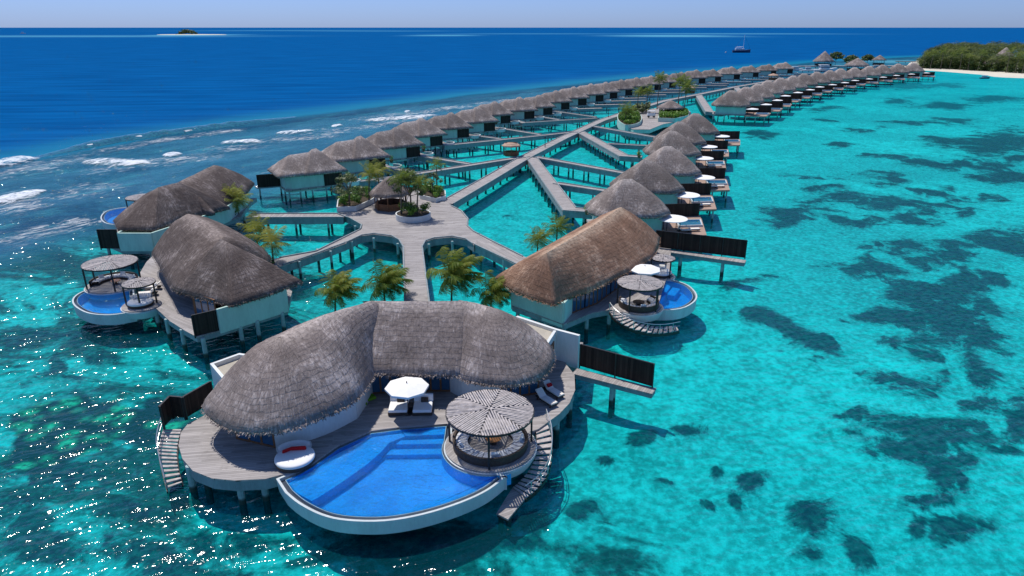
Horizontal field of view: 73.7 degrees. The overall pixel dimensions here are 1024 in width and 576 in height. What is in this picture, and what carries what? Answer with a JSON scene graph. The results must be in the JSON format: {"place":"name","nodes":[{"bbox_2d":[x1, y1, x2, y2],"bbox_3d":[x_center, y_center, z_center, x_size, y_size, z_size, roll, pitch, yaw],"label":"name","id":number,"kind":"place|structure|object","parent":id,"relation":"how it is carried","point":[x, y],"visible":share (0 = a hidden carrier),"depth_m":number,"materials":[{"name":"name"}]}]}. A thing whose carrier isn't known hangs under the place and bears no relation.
{"place":"outdoors","nodes":[
{"label":"outdoors","id":0,"kind":"place"},
{"bbox_2d":[156,417,183,493],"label":"side staircase","id":1,"kind":"structure","parent":0,"point":[165,441],"depth_m":47.23,"materials":[{"name":"paint"}]},
{"bbox_2d":[235,211,272,243],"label":"palm tree","id":2,"kind":"object","parent":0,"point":[256,226],"visible":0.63,"depth_m":84.04,"materials":[{"name":"green plant"}]},
{"bbox_2d":[0,74,1023,575],"bbox_3d":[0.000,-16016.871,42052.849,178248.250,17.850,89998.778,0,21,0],"label":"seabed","id":3,"kind":"structure","parent":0,"point":[838,372],"depth_m":60.48,"materials":[{"name":"teal liquid"}]},
{"bbox_2d":[107,165,256,269],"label":"thatched villa","id":4,"kind":"object","parent":3,"relation":"on","point":[143,223],"visible":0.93,"depth_m":94.52,"materials":[{"name":"grey wood"}]},
{"bbox_2d":[96,229,119,249],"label":"screen fence","id":5,"kind":"object","parent":4,"relation":"on","point":[107,238],"visible":1,"depth_m":88.15,"materials":[{"name":"paint"}]},
{"bbox_2d":[101,207,126,228],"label":"infinity pool","id":6,"kind":"structure","parent":4,"relation":"on","point":[108,216],"depth_m":106.44,"materials":[{"name":"tile"}]},
{"bbox_2d":[140,214,302,369],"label":"thatched villa","id":7,"kind":"object","parent":3,"relation":"on","point":[236,280],"visible":1,"depth_m":68.50,"materials":[{"name":"grey wood"}]},
{"bbox_2d":[72,289,136,324],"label":"infinity pool","id":8,"kind":"structure","parent":7,"relation":"on","point":[98,312],"depth_m":71.77,"materials":[{"name":"tile"}]},
{"bbox_2d":[80,254,142,300],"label":"round pergola","id":9,"kind":"object","parent":7,"relation":"on","point":[107,290],"visible":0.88,"depth_m":74.78,"materials":[{"name":"paint"}]},
{"bbox_2d":[89,271,137,286],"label":"ring sofa","id":10,"kind":"object","parent":9,"relation":"on","point":[103,278],"visible":0.8,"depth_m":77.33,"materials":[{"name":"fabric"}]},
{"bbox_2d":[120,277,163,319],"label":"round pergola","id":11,"kind":"object","parent":7,"relation":"on","point":[144,313],"visible":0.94,"depth_m":69.83,"materials":[{"name":"paint"}]},
{"bbox_2d":[127,293,153,308],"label":"round daybed","id":12,"kind":"object","parent":11,"relation":"on","point":[146,300],"visible":0.94,"depth_m":70.29,"materials":[{"name":"fabric"}]},
{"bbox_2d":[193,296,215,313],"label":"window","id":13,"kind":"structure","parent":7,"relation":"in","point":[200,306],"depth_m":67.02,"materials":[{"name":"blue glass"}]},
{"bbox_2d":[191,309,218,337],"bbox_3d":[-28.560,3.319,63.911,2.552,2.300,0.230,-15,26,-35],"label":"screen fence","id":14,"kind":"object","parent":7,"relation":"on","point":[206,322],"visible":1,"depth_m":63.79,"materials":[{"name":"paint"}]},
{"bbox_2d":[246,213,346,238],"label":"boardwalk","id":15,"kind":"structure","parent":3,"relation":"on","point":[306,218],"depth_m":103.62,"materials":[{"name":"grey wood"}]},
{"bbox_2d":[255,148,360,207],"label":"thatched hut","id":16,"kind":"object","parent":3,"relation":"on","point":[314,169],"visible":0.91,"depth_m":122.79,"materials":[{"name":"grey plant"}]},
{"bbox_2d":[273,229,360,285],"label":"boardwalk","id":17,"kind":"structure","parent":3,"relation":"on","point":[290,263],"depth_m":86.92,"materials":[{"name":"grey wood"}]},
{"bbox_2d":[314,269,362,311],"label":"palm tree","id":18,"kind":"object","parent":3,"relation":"on","point":[341,284],"visible":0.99,"depth_m":71.14,"materials":[{"name":"green plant"}]},
{"bbox_2d":[321,136,401,187],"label":"thatched hut","id":19,"kind":"object","parent":3,"relation":"on","point":[349,155],"visible":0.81,"depth_m":135.57,"materials":[{"name":"white paint"}]},
{"bbox_2d":[179,300,582,519],"bbox_3d":[-8.521,7.136,53.922,30.042,11.436,23.343,0,21,0],"label":"thatched villa","id":20,"kind":"object","parent":3,"relation":"on","point":[316,382],"visible":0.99,"depth_m":50.10,"materials":[{"name":"grey wood"}]},
{"bbox_2d":[158,381,212,429],"bbox_3d":[-24.023,8.596,50.511,1.079,1.900,4.316,16,26,36],"label":"screen fence","id":21,"kind":"object","parent":20,"relation":"on","point":[185,406],"visible":0.93,"depth_m":50.13,"materials":[{"name":"paint"}]},
{"bbox_2d":[235,433,275,447],"bbox_3d":[-17.710,9.734,46.873,3.347,2.130,0.179,7,22,18],"label":"window","id":22,"kind":"structure","parent":20,"relation":"in","point":[265,440],"depth_m":46.95,"materials":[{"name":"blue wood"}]},
{"bbox_2d":[274,439,315,472],"bbox_3d":[-14.346,11.099,45.079,2.640,0.900,2.666,0,21,0],"label":"round daybed","id":23,"kind":"object","parent":20,"relation":"on","point":[295,456],"visible":1,"depth_m":44.91,"materials":[{"name":"fabric"}]},
{"bbox_2d":[372,376,408,393],"bbox_3d":[-9.529,7.190,53.396,3.220,2.230,0.158,-3,21,-8],"label":"window","id":24,"kind":"structure","parent":20,"relation":"in","point":[379,384],"depth_m":53.38,"materials":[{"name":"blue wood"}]},
{"bbox_2d":[276,426,510,534],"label":"infinity pool","id":25,"kind":"structure","parent":20,"relation":"on","point":[394,481],"depth_m":43.92,"materials":[{"name":"liquid"}]},
{"bbox_2d":[388,397,409,415],"bbox_3d":[-8.474,8.683,51.125,1.450,0.980,1.728,-1,21,-2],"label":"lounge armchair","id":26,"kind":"object","parent":20,"relation":"on","point":[398,407],"visible":0.66,"depth_m":50.69,"materials":[{"name":"fabric"}]},
{"bbox_2d":[385,376,428,415],"bbox_3d":[-7.720,8.091,50.441,2.993,2.694,2.993,-14,25,-31],"label":"parasol","id":27,"kind":"object","parent":20,"relation":"on","point":[406,387],"visible":0.96,"depth_m":49.71,"materials":[{"name":"white fabric"}]},
{"bbox_2d":[412,393,433,415],"bbox_3d":[-6.668,8.683,51.125,1.450,0.980,1.728,-1,21,-2],"label":"lounge armchair","id":28,"kind":"object","parent":20,"relation":"on","point":[423,405],"visible":0.9,"depth_m":50.95,"materials":[{"name":"fabric"}]},
{"bbox_2d":[410,376,449,391],"bbox_3d":[-6.400,7.113,53.597,3.297,2.230,0.140,0,21,0],"label":"window","id":29,"kind":"structure","parent":20,"relation":"in","point":[443,384],"depth_m":53.76,"materials":[{"name":"blue glass"}]},
{"bbox_2d":[444,389,536,477],"bbox_3d":[-1.487,9.838,46.684,6.440,3.811,6.440,0,21,0],"label":"round pergola","id":30,"kind":"object","parent":20,"relation":"on","point":[478,431],"visible":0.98,"depth_m":45.72,"materials":[{"name":"paint"}]},
{"bbox_2d":[452,423,527,466],"bbox_3d":[-1.488,10.513,46.660,5.192,0.866,4.667,0,21,0],"label":"ring sofa","id":31,"kind":"object","parent":30,"relation":"on","point":[464,450],"visible":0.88,"depth_m":45.43,"materials":[{"name":"fabric"}]},
{"bbox_2d":[501,381,538,398],"bbox_3d":[0.627,7.401,52.843,3.190,2.230,0.176,-7,22,-17],"label":"window","id":32,"kind":"structure","parent":20,"relation":"in","point":[526,390],"depth_m":53.18,"materials":[{"name":"blue glass"}]},
{"bbox_2d":[513,409,552,501],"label":"curved staircase","id":33,"kind":"structure","parent":20,"relation":"attached to","point":[531,493],"depth_m":45.99,"materials":[{"name":"paint"}]},
{"bbox_2d":[361,259,413,300],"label":"palm tree","id":34,"kind":"object","parent":3,"relation":"on","point":[388,280],"visible":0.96,"depth_m":71.78,"materials":[{"name":"green plant"}]},
{"bbox_2d":[366,126,432,174],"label":"thatched hut","id":35,"kind":"object","parent":3,"relation":"on","point":[398,143],"visible":0.72,"depth_m":149.56,"materials":[{"name":"white paint"}]},
{"bbox_2d":[338,189,478,266],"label":"hub deck","id":36,"kind":"structure","parent":3,"relation":"on","point":[446,223],"depth_m":97.28,"materials":[{"name":"grey wood"}]},
{"bbox_2d":[337,191,376,211],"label":"planter","id":37,"kind":"object","parent":36,"relation":"on","point":[362,204],"visible":0.58,"depth_m":108.30,"materials":[{"name":"white paint"}]},
{"bbox_2d":[331,173,364,205],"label":"leafy tree","id":38,"kind":"object","parent":37,"relation":"in","point":[350,178],"visible":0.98,"depth_m":105.59,"materials":[{"name":"green plant"}]},
{"bbox_2d":[357,160,383,199],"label":"palm tree","id":39,"kind":"object","parent":37,"relation":"in","point":[371,171],"visible":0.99,"depth_m":109.08,"materials":[{"name":"green plant"}]},
{"bbox_2d":[369,176,408,211],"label":"thatched pavilion","id":40,"kind":"structure","parent":36,"relation":"on","point":[390,202],"depth_m":106.50,"materials":[{"name":"grey wood"}]},
{"bbox_2d":[395,209,430,222],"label":"planter","id":41,"kind":"object","parent":36,"relation":"on","point":[420,216],"visible":0.77,"depth_m":101.24,"materials":[{"name":"white paint"}]},
{"bbox_2d":[387,164,418,213],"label":"palm tree","id":42,"kind":"object","parent":41,"relation":"in","point":[400,184],"visible":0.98,"depth_m":100.41,"materials":[{"name":"green plant"}]},
{"bbox_2d":[406,173,433,213],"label":"palm tree","id":43,"kind":"object","parent":41,"relation":"in","point":[419,180],"visible":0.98,"depth_m":100.60,"materials":[{"name":"green plant"}]},
{"bbox_2d":[403,245,429,300],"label":"boardwalk","id":44,"kind":"structure","parent":3,"relation":"on","point":[413,260],"depth_m":79.58,"materials":[{"name":"grey wood"}]},
{"bbox_2d":[398,118,454,162],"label":"thatched hut","id":45,"kind":"object","parent":3,"relation":"on","point":[427,133],"visible":0.65,"depth_m":164.41,"materials":[{"name":"grey plant"}]},
{"bbox_2d":[415,156,469,177],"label":"jetty","id":46,"kind":"object","parent":3,"relation":"on","point":[447,162],"visible":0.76,"depth_m":148.56,"materials":[{"name":"grey wood"}]},
{"bbox_2d":[374,155,529,185],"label":"jetty","id":47,"kind":"object","parent":3,"relation":"on","point":[445,171],"visible":0.59,"depth_m":142.16,"materials":[{"name":"grey wood"}]},
{"bbox_2d":[427,112,480,151],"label":"thatched hut","id":48,"kind":"object","parent":3,"relation":"on","point":[453,126],"visible":0.77,"depth_m":177.10,"materials":[{"name":"white paint"}]},
{"bbox_2d":[426,245,485,300],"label":"palm tree","id":49,"kind":"object","parent":3,"relation":"on","point":[455,271],"visible":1,"depth_m":70.59,"materials":[{"name":"green plant"}]},
{"bbox_2d":[453,106,505,142],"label":"thatched hut","id":50,"kind":"object","parent":3,"relation":"on","point":[479,120],"visible":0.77,"depth_m":187.97,"materials":[{"name":"grey plant"}]},
{"bbox_2d":[470,270,511,308],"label":"palm tree","id":51,"kind":"object","parent":3,"relation":"on","point":[498,291],"visible":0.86,"depth_m":70.91,"materials":[{"name":"green plant"}]},
{"bbox_2d":[478,101,519,135],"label":"thatched hut","id":52,"kind":"object","parent":3,"relation":"on","point":[499,112],"visible":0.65,"depth_m":203.88,"materials":[{"name":"white paint"}]},
{"bbox_2d":[474,233,525,270],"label":"boardwalk","id":53,"kind":"structure","parent":3,"relation":"on","point":[495,252],"depth_m":88.16,"materials":[{"name":"grey wood"}]},
{"bbox_2d":[434,131,574,157],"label":"jetty","id":54,"kind":"object","parent":3,"relation":"on","point":[487,143],"visible":0.63,"depth_m":174.17,"materials":[{"name":"grey wood"}]},
{"bbox_2d":[496,488,524,536],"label":"landing platform","id":55,"kind":"structure","parent":3,"relation":"on","point":[513,502],"depth_m":43.38,"materials":[{"name":"grey wood"}]},
{"bbox_2d":[499,97,543,129],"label":"thatched hut","id":56,"kind":"object","parent":3,"relation":"on","point":[521,109],"visible":0.76,"depth_m":213.72,"materials":[{"name":"white paint"}]},
{"bbox_2d":[523,225,553,250],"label":"palm tree","id":57,"kind":"object","parent":3,"relation":"on","point":[542,241],"visible":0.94,"depth_m":88.16,"materials":[{"name":"green plant"}]},
{"bbox_2d":[524,95,561,124],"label":"thatched hut","id":58,"kind":"object","parent":3,"relation":"on","point":[543,106],"visible":0.54,"depth_m":223.68,"materials":[{"name":"grey plant"}]},
{"bbox_2d":[508,117,599,131],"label":"jetty","id":59,"kind":"object","parent":3,"relation":"on","point":[551,122],"visible":0.67,"depth_m":210.81,"materials":[{"name":"grey wood"}]},
{"bbox_2d":[542,212,573,239],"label":"palm tree","id":60,"kind":"object","parent":3,"relation":"on","point":[560,221],"visible":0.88,"depth_m":91.03,"materials":[{"name":"green plant"}]},
{"bbox_2d":[541,90,576,118],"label":"thatched hut","id":61,"kind":"object","parent":3,"relation":"on","point":[559,100],"visible":0.65,"depth_m":238.38,"materials":[{"name":"white paint"}]},
{"bbox_2d":[526,157,592,225],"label":"boardwalk","id":62,"kind":"structure","parent":3,"relation":"on","point":[562,202],"depth_m":120.64,"materials":[{"name":"grey wood"}]},
{"bbox_2d":[559,86,594,113],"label":"thatched hut","id":63,"kind":"object","parent":3,"relation":"on","point":[576,96],"visible":0.65,"depth_m":251.35,"materials":[{"name":"white paint"}]},
{"bbox_2d":[533,156,624,185],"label":"jetty","id":64,"kind":"object","parent":3,"relation":"on","point":[584,168],"visible":0.66,"depth_m":142.51,"materials":[{"name":"grey wood"}]},
{"bbox_2d":[553,182,604,198],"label":"jetty","id":65,"kind":"object","parent":3,"relation":"on","point":[577,188],"visible":0.56,"depth_m":122.92,"materials":[{"name":"grey wood"}]},
{"bbox_2d":[495,207,671,343],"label":"thatched villa","id":66,"kind":"object","parent":3,"relation":"on","point":[564,283],"visible":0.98,"depth_m":70.05,"materials":[{"name":"brown plant"}]},
{"bbox_2d":[615,275,663,321],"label":"round pergola","id":67,"kind":"object","parent":66,"relation":"on","point":[654,284],"visible":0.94,"depth_m":68.98,"materials":[{"name":"paint"}]},
{"bbox_2d":[618,295,658,312],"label":"ring sofa","id":68,"kind":"object","parent":67,"relation":"on","point":[642,308],"visible":0.95,"depth_m":69.20,"materials":[{"name":"wicker"}]},
{"bbox_2d":[609,303,679,336],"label":"curved staircase","id":69,"kind":"structure","parent":66,"relation":"attached to","point":[635,323],"depth_m":68.03,"materials":[{"name":"paint"}]},
{"bbox_2d":[631,264,659,275],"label":"parasol","id":70,"kind":"object","parent":66,"relation":"on","point":[644,269],"visible":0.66,"depth_m":73.97,"materials":[{"name":"white fabric"}]},
{"bbox_2d":[648,254,675,283],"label":"round pergola","id":71,"kind":"object","parent":66,"relation":"on","point":[670,259],"visible":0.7,"depth_m":78.12,"materials":[{"name":"paint"}]},
{"bbox_2d":[657,280,696,320],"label":"infinity pool","id":72,"kind":"structure","parent":66,"relation":"on","point":[678,299],"depth_m":74.27,"materials":[{"name":"liquid"}]},
{"bbox_2d":[577,83,610,107],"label":"thatched hut","id":73,"kind":"object","parent":3,"relation":"on","point":[594,93],"visible":0.64,"depth_m":263.94,"materials":[{"name":"white paint"}]},
{"bbox_2d":[595,82,623,103],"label":"thatched hut","id":74,"kind":"object","parent":3,"relation":"on","point":[609,90],"visible":0.59,"depth_m":275.50,"materials":[{"name":"white paint"}]},
{"bbox_2d":[577,131,642,168],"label":"boardwalk","id":75,"kind":"structure","parent":3,"relation":"on","point":[607,149],"depth_m":163.88,"materials":[{"name":"grey wood"}]},
{"bbox_2d":[439,78,786,207],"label":"boardwalk","id":76,"kind":"structure","parent":3,"relation":"on","point":[462,196],"depth_m":153.56,"materials":[{"name":"grey wood"}]},
{"bbox_2d":[573,368,655,418],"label":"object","id":77,"kind":"object","parent":3,"relation":"on","point":[613,384],"visible":0.87,"depth_m":55.67,"materials":[{"name":"grey wood"}]},
{"bbox_2d":[579,344,654,387],"bbox_3d":[8.490,6.373,55.912,6.684,2.200,0.229,13,25,31],"label":"screen fence","id":78,"kind":"object","parent":77,"relation":"on","point":[619,365],"visible":1,"depth_m":55.81,"materials":[{"name":"paint"}]},
{"bbox_2d":[591,126,654,144],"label":"jetty","id":79,"kind":"object","parent":3,"relation":"on","point":[629,134],"visible":0.78,"depth_m":188.70,"materials":[{"name":"grey wood"}]},
{"bbox_2d":[609,79,637,100],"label":"thatched hut","id":80,"kind":"object","parent":3,"relation":"on","point":[624,88],"visible":0.61,"depth_m":287.48,"materials":[{"name":"white paint"}]},
{"bbox_2d":[584,179,706,253],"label":"thatched hut","id":81,"kind":"object","parent":3,"relation":"on","point":[644,204],"visible":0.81,"depth_m":95.83,"materials":[{"name":"grey plant"}]},
{"bbox_2d":[624,108,690,139],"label":"garden deck","id":82,"kind":"structure","parent":3,"relation":"on","point":[650,124],"depth_m":205.71,"materials":[{"name":"grey wood"}]},
{"bbox_2d":[609,160,716,228],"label":"thatched hut","id":83,"kind":"object","parent":3,"relation":"on","point":[663,185],"visible":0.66,"depth_m":109.48,"materials":[{"name":"grey wood"}]},
{"bbox_2d":[642,131,725,167],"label":"thatched hut","id":84,"kind":"object","parent":3,"relation":"on","point":[687,148],"visible":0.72,"depth_m":140.77,"materials":[{"name":"grey wood"}]},
{"bbox_2d":[640,146,729,207],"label":"thatched hut","id":85,"kind":"object","parent":3,"relation":"on","point":[680,167],"visible":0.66,"depth_m":122.34,"materials":[{"name":"grey wood"}]},
{"bbox_2d":[653,121,728,164],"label":"thatched hut","id":86,"kind":"object","parent":3,"relation":"on","point":[693,136],"visible":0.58,"depth_m":154.67,"materials":[{"name":"grey wood"}]},
{"bbox_2d":[671,250,745,282],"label":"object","id":87,"kind":"object","parent":3,"relation":"on","point":[723,261],"visible":0.79,"depth_m":85.78,"materials":[{"name":"grey wood"}]},
{"bbox_2d":[656,230,747,258],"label":"screen fence","id":88,"kind":"object","parent":87,"relation":"on","point":[721,246],"visible":0.88,"depth_m":86.61,"materials":[{"name":"paint"}]},
{"bbox_2d":[680,113,739,157],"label":"thatched hut","id":89,"kind":"object","parent":3,"relation":"on","point":[705,128],"visible":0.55,"depth_m":169.20,"materials":[{"name":"grey plant"}]},
{"bbox_2d":[695,95,725,122],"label":"boardwalk","id":90,"kind":"structure","parent":3,"relation":"on","point":[704,107],"depth_m":252.16,"materials":[{"name":"grey wood"}]},
{"bbox_2d":[717,66,745,82],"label":"thatched hut","id":91,"kind":"object","parent":3,"relation":"on","point":[731,73],"visible":0.87,"depth_m":378.39,"materials":[{"name":"white paint"}]},
{"bbox_2d":[711,90,771,125],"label":"thatched hut","id":92,"kind":"object","parent":3,"relation":"on","point":[732,103],"visible":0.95,"depth_m":225.53,"materials":[{"name":"grey wood"}]},
{"bbox_2d":[727,87,782,120],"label":"thatched hut","id":93,"kind":"object","parent":3,"relation":"on","point":[751,96],"visible":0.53,"depth_m":238.26,"materials":[{"name":"grey wood"}]},
{"bbox_2d":[750,84,791,115],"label":"thatched hut","id":94,"kind":"object","parent":3,"relation":"on","point":[765,93],"visible":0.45,"depth_m":251.62,"materials":[{"name":"grey wood"}]},
{"bbox_2d":[761,80,801,109],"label":"thatched hut","id":95,"kind":"object","parent":3,"relation":"on","point":[775,90],"visible":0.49,"depth_m":268.57,"materials":[{"name":"grey wood"}]},
{"bbox_2d":[773,78,812,105],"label":"thatched hut","id":96,"kind":"object","parent":3,"relation":"on","point":[785,86],"visible":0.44,"depth_m":281.51,"materials":[{"name":"grey plant"}]},
{"bbox_2d":[785,75,821,102],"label":"thatched hut","id":97,"kind":"object","parent":3,"relation":"on","point":[796,82],"visible":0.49,"depth_m":293.63,"materials":[{"name":"grey plant"}]},
{"bbox_2d":[798,73,832,99],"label":"thatched hut","id":98,"kind":"object","parent":3,"relation":"on","point":[808,80],"visible":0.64,"depth_m":307.87,"materials":[{"name":"grey wood"}]},
{"bbox_2d":[809,72,843,96],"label":"thatched hut","id":99,"kind":"object","parent":3,"relation":"on","point":[819,78],"visible":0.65,"depth_m":319.50,"materials":[{"name":"grey wood"}]},
{"bbox_2d":[823,70,856,93],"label":"thatched hut","id":100,"kind":"object","parent":3,"relation":"on","point":[831,76],"visible":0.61,"depth_m":331.55,"materials":[{"name":"grey wood"}]},
{"bbox_2d":[861,66,891,86],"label":"thatched hut","id":101,"kind":"object","parent":3,"relation":"on","point":[869,71],"visible":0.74,"depth_m":367.59,"materials":[{"name":"grey wood"}]},
{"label":"court deck","id":102,"kind":"object","parent":3,"relation":"on","visible":0},
{"bbox_2d":[248,225,290,263],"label":"palm tree","id":103,"kind":"object","parent":102,"relation":"on","point":[272,237],"visible":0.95,"depth_m":81.93,"materials":[{"name":"green plant"}]},
{"bbox_2d":[0,28,1023,255],"bbox_3d":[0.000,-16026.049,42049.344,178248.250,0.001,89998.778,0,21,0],"label":"sea water","id":104,"kind":"structure","parent":0,"point":[62,88],"depth_m":406.09,"materials":[{"name":"blue liquid"}]},
{"bbox_2d":[25,117,293,158],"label":"swell line","id":105,"kind":"object","parent":104,"relation":"on","point":[112,140],"visible":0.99,"depth_m":194.35,"materials":[{"name":"liquid"}]},
{"bbox_2d":[0,0,1023,27],"label":"sky","id":106,"kind":"structure","parent":0,"point":[13,13],"materials":[{"name":"blue"}]},
{"bbox_2d":[904,62,1023,80],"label":"island beach","id":107,"kind":"structure","parent":0,"point":[1004,76],"depth_m":454.19,"materials":[{"name":"white sand"}]},
{"bbox_2d":[916,40,1023,72],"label":"palm forest","id":108,"kind":"object","parent":107,"relation":"on","point":[965,62],"visible":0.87,"depth_m":496.34,"materials":[{"name":"green plant"}]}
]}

